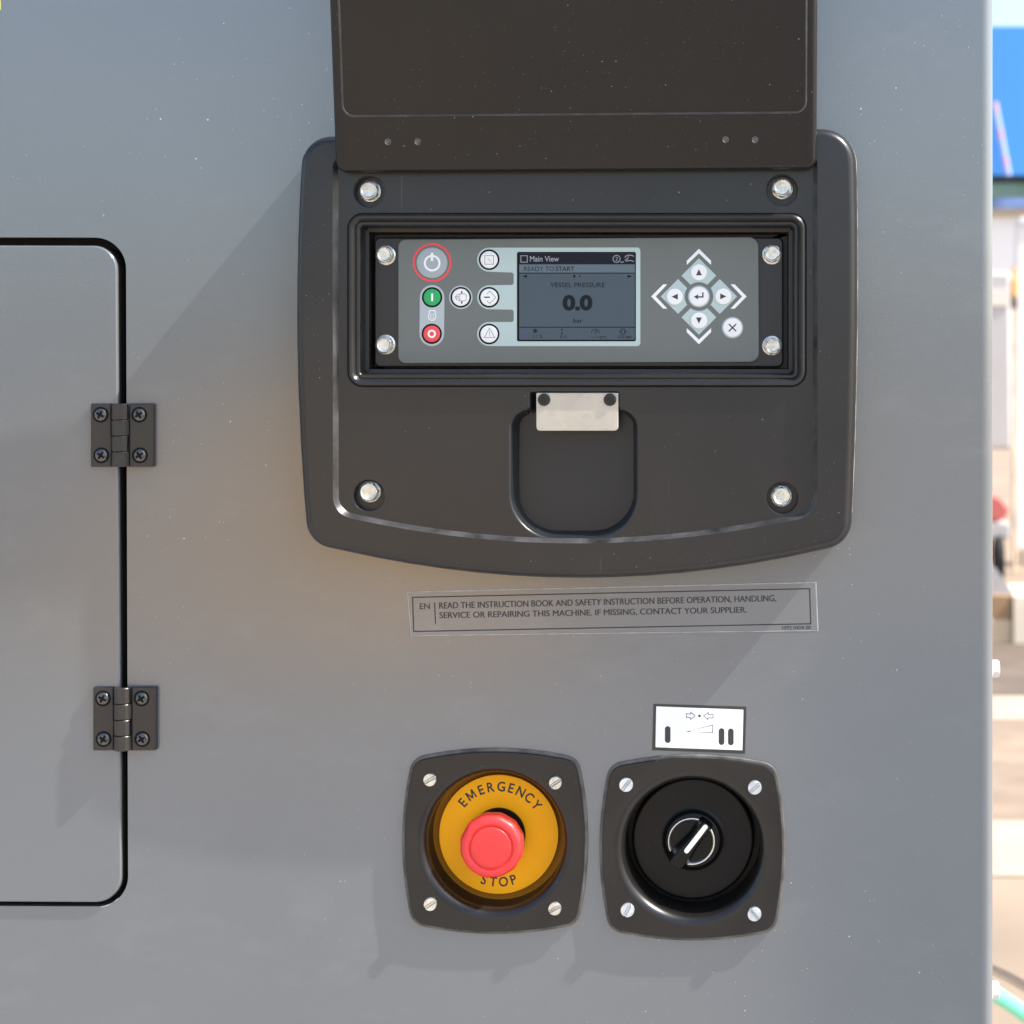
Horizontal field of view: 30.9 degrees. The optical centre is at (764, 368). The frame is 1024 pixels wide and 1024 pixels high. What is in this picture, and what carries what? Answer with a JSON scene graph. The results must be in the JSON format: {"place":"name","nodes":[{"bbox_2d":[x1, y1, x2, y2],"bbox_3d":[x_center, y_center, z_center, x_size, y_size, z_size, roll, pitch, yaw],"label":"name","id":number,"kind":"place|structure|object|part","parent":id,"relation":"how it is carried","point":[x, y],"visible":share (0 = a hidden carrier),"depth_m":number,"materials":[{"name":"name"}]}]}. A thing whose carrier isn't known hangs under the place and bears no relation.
{"place":"outdoors","nodes":[
{"label":"outdoors","id":0,"kind":"place"},
{"bbox_2d":[993,594,1010,618],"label":"timber beam","id":1,"kind":"structure","parent":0,"point":[1001,606],"depth_m":9.61,"materials":[{"name":"brown wood"}]},
{"bbox_2d":[993,567,1014,594],"bbox_3d":[1.136,1.129,9.665,0.391,0.144,0.030,0,0,0],"label":"board","id":2,"kind":"object","parent":1,"relation":"on","point":[1000,585],"visible":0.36,"depth_m":9.65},
{"bbox_2d":[993,26,1023,430],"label":"warehouse","id":3,"kind":"structure","parent":0,"point":[1008,98],"depth_m":41.70,"materials":[{"name":"blue"}]},
{"bbox_2d":[993,102,1010,175],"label":"striped boom","id":4,"kind":"object","parent":3,"relation":"attached to","point":[1001,140],"visible":0.97,"depth_m":41.44,"materials":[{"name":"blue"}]},
{"bbox_2d":[993,431,1023,1023],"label":"ground","id":5,"kind":"structure","parent":0,"point":[1008,923],"depth_m":4.86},
{"bbox_2d":[993,494,1009,578],"bbox_3d":[1.295,1.143,12.440,0.699,0.614,0.720,0,0,0],"label":"red cart","id":6,"kind":"object","parent":5,"relation":"on","point":[1001,529],"visible":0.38,"depth_m":12.20,"materials":[{"name":"red metal"}]},
{"bbox_2d":[993,272,1010,449],"bbox_3d":[0.936,0.326,16.192,2.200,2.249,2.415,0,0,0],"label":"pale container","id":7,"kind":"object","parent":5,"relation":"on","point":[1001,367],"visible":0.19,"depth_m":15.00,"materials":[{"name":"paint"}]},
{"bbox_2d":[993,720,1023,819],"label":"soil strip","id":8,"kind":"object","parent":5,"relation":"on","point":[1008,769],"depth_m":6.56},
{"bbox_2d":[993,820,1023,875],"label":"concrete strip","id":9,"kind":"object","parent":5,"relation":"on","point":[1008,847],"depth_m":5.49,"materials":[{"name":"white concrete"}]},
{"bbox_2d":[993,642,1023,693],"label":"soil strip","id":10,"kind":"object","parent":5,"relation":"on","point":[1010,658],"depth_m":8.78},
{"bbox_2d":[993,619,1011,642],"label":"timber beam","id":11,"kind":"structure","parent":10,"relation":"on","point":[1002,630],"depth_m":9.60,"materials":[{"name":"beige wood"}]},
{"bbox_2d":[1008,584,1023,642],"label":"timber block","id":12,"kind":"object","parent":10,"relation":"on","point":[1017,607],"depth_m":9.58,"materials":[{"name":"beige wood"}]},
{"bbox_2d":[993,696,1023,719],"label":"concrete strip","id":13,"kind":"object","parent":5,"relation":"on","point":[1008,707],"depth_m":7.76,"materials":[{"name":"white concrete"}]},
{"bbox_2d":[993,966,1023,984],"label":"cable","id":14,"kind":"object","parent":5,"relation":"on","point":[1002,971],"visible":0.59,"depth_m":4.32,"materials":[{"name":"grey plastic"}]},
{"bbox_2d":[993,988,1023,1022],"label":"hose","id":15,"kind":"object","parent":5,"relation":"on","point":[1009,1003],"visible":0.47,"depth_m":2.70,"materials":[{"name":"teal"}]},
{"bbox_2d":[1010,267,1017,571],"bbox_3d":[1.782,0.364,13.000,0.056,2.172,0.055,0,0,0],"label":"orange post","id":16,"kind":"object","parent":5,"relation":"on","point":[1013,293],"visible":1,"depth_m":12.99,"materials":[{"name":"paint"}]},
{"bbox_2d":[993,0,1023,25],"label":"sky","id":17,"kind":"structure","parent":0,"point":[1005,12],"materials":[{"name":"white"}]},
{"bbox_2d":[1011,217,1023,565],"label":"white pillar","id":18,"kind":"structure","parent":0,"point":[1019,244],"depth_m":13.40,"materials":[{"name":"white"}]},
{"label":"concrete apron","id":19,"kind":"structure","parent":0,"visible":0},
{"bbox_2d":[0,0,999,1023],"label":"machine cabinet","id":20,"kind":"object","parent":19,"relation":"on","point":[237,699],"visible":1,"depth_m":1.20,"materials":[{"name":"grey metal"}]},
{"bbox_3d":[-0.743,0.135,1.209,0.639,0.434,0.021,0,0,0],"label":"door","id":21,"kind":"part","parent":20,"relation":"part of","materials":[{"name":"grey paint"}]},
{"bbox_2d":[402,748,587,933],"bbox_3d":[-0.177,0.311,1.207,0.122,0.122,0.029,0,0,0],"label":"emergency stop","id":22,"kind":"object","parent":20,"relation":"attached to","point":[494,840],"visible":1,"depth_m":1.20,"materials":[{"name":"plastic"}]},
{"bbox_2d":[297,0,857,577],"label":"control console","id":23,"kind":"object","parent":20,"relation":"attached to","point":[575,118],"visible":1,"depth_m":1.17,"materials":[{"name":"black plastic"}]},
{"bbox_2d":[375,237,782,366],"bbox_3d":[-0.122,-0.043,1.194,0.268,0.085,0.014,0,0,0],"label":"display controller","id":24,"kind":"object","parent":23,"relation":"attached to","point":[578,301],"visible":1,"depth_m":1.19,"materials":[{"name":"black plastic"}]},
{"bbox_2d":[407,582,818,635],"bbox_3d":[-0.100,0.159,1.200,0.271,0.036,0.001,0,0,0],"label":"instruction sticker","id":25,"kind":"object","parent":20,"relation":"attached to","point":[766,607],"visible":1,"depth_m":1.20,"materials":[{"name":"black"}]},
{"bbox_2d":[599,754,784,939],"bbox_3d":[-0.048,0.315,1.212,0.122,0.122,0.036,0,0,0],"label":"selector switch","id":26,"kind":"object","parent":20,"relation":"attached to","point":[691,846],"visible":1,"depth_m":1.20,"materials":[{"name":"plastic"}]},
{"bbox_2d":[652,704,745,753],"bbox_3d":[-0.043,0.237,1.200,0.062,0.033,0.001,0,0,0],"label":"selector sticker","id":27,"kind":"object","parent":20,"relation":"attached to","point":[703,728],"visible":1,"depth_m":1.20,"materials":[{"name":"white"}]}
]}

